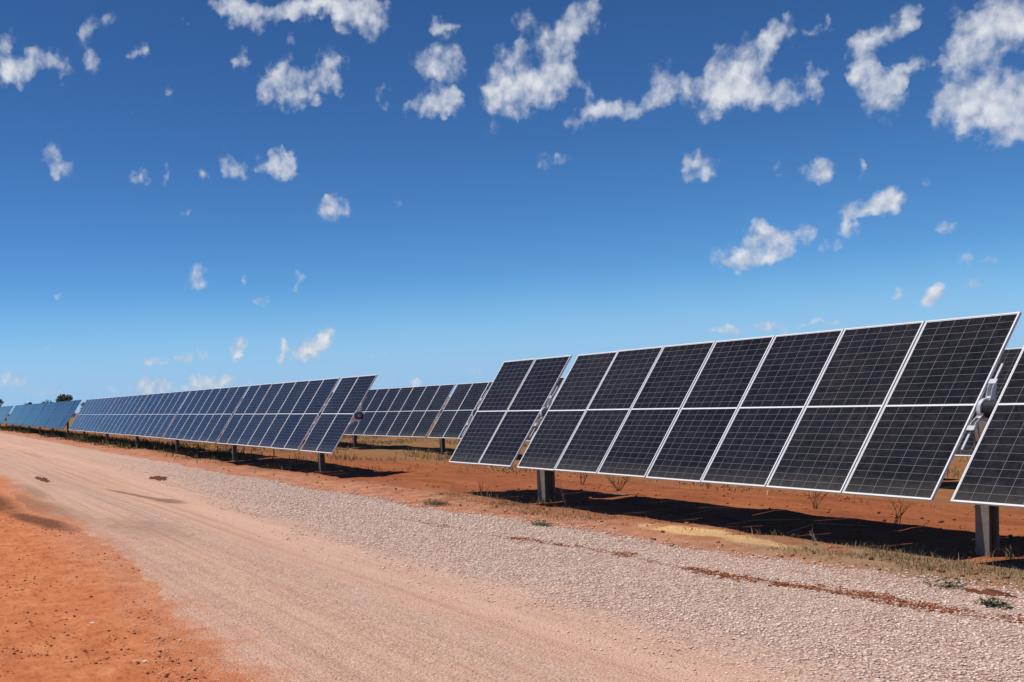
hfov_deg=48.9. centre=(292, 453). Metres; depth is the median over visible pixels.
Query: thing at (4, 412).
solar tracker
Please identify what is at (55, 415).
solar tracker
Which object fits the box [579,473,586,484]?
dry weed
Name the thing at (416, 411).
solar tracker
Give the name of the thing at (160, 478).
soil clump
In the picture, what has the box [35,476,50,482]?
soil clump
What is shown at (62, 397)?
tree
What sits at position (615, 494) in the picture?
fallen stick
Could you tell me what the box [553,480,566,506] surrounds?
dry weed
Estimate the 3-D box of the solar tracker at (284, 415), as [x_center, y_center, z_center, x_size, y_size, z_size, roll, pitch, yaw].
[-5.585,-1.173,44.493,1.217,2.627,42.302,-3,3,-19]
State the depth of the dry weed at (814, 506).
14.85 m
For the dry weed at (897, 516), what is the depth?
12.68 m
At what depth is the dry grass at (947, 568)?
14.64 m
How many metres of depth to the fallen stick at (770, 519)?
13.38 m
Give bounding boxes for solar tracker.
[0,406,12,427]
[4,400,80,436]
[68,374,377,471]
[223,377,565,452]
[449,312,1023,556]
[955,347,1022,456]
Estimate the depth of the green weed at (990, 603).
8.05 m
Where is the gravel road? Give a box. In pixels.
[0,432,1023,681]
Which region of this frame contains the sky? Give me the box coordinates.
[0,0,1023,413]
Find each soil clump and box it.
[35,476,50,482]
[149,476,166,480]
[965,588,1017,597]
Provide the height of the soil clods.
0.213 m
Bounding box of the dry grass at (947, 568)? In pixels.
[73,434,1023,588]
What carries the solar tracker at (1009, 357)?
on the ground at (88, 589)
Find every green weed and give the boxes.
[423,499,448,504]
[531,519,552,525]
[923,577,970,588]
[974,597,1014,608]
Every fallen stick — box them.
[596,494,645,495]
[687,508,745,514]
[725,519,799,524]
[785,523,869,533]
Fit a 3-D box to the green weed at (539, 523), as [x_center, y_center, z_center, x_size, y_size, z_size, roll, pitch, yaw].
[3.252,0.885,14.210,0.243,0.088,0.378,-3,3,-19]
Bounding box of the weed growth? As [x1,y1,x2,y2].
[0,425,299,462]
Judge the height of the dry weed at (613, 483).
0.467 m
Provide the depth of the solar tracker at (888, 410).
12.51 m
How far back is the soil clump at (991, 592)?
8.53 m
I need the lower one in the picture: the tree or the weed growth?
the weed growth
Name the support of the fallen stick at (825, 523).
on the ground at (88, 589)
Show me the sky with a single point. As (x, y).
(195, 194)
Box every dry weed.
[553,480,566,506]
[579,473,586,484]
[605,475,630,490]
[806,492,828,508]
[890,498,909,525]
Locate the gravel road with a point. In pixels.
(86, 476)
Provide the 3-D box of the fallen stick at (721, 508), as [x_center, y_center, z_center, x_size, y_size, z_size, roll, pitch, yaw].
[5.785,0.771,14.852,1.002,0.046,0.081,-3,3,-17]
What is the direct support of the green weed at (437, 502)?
on the ground at (88, 589)
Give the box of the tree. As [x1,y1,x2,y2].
[55,394,72,401]
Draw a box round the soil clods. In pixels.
[0,458,1023,681]
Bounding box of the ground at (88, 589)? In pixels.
[0,397,1023,681]
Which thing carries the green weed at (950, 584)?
on the gravel road
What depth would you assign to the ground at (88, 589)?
13.42 m

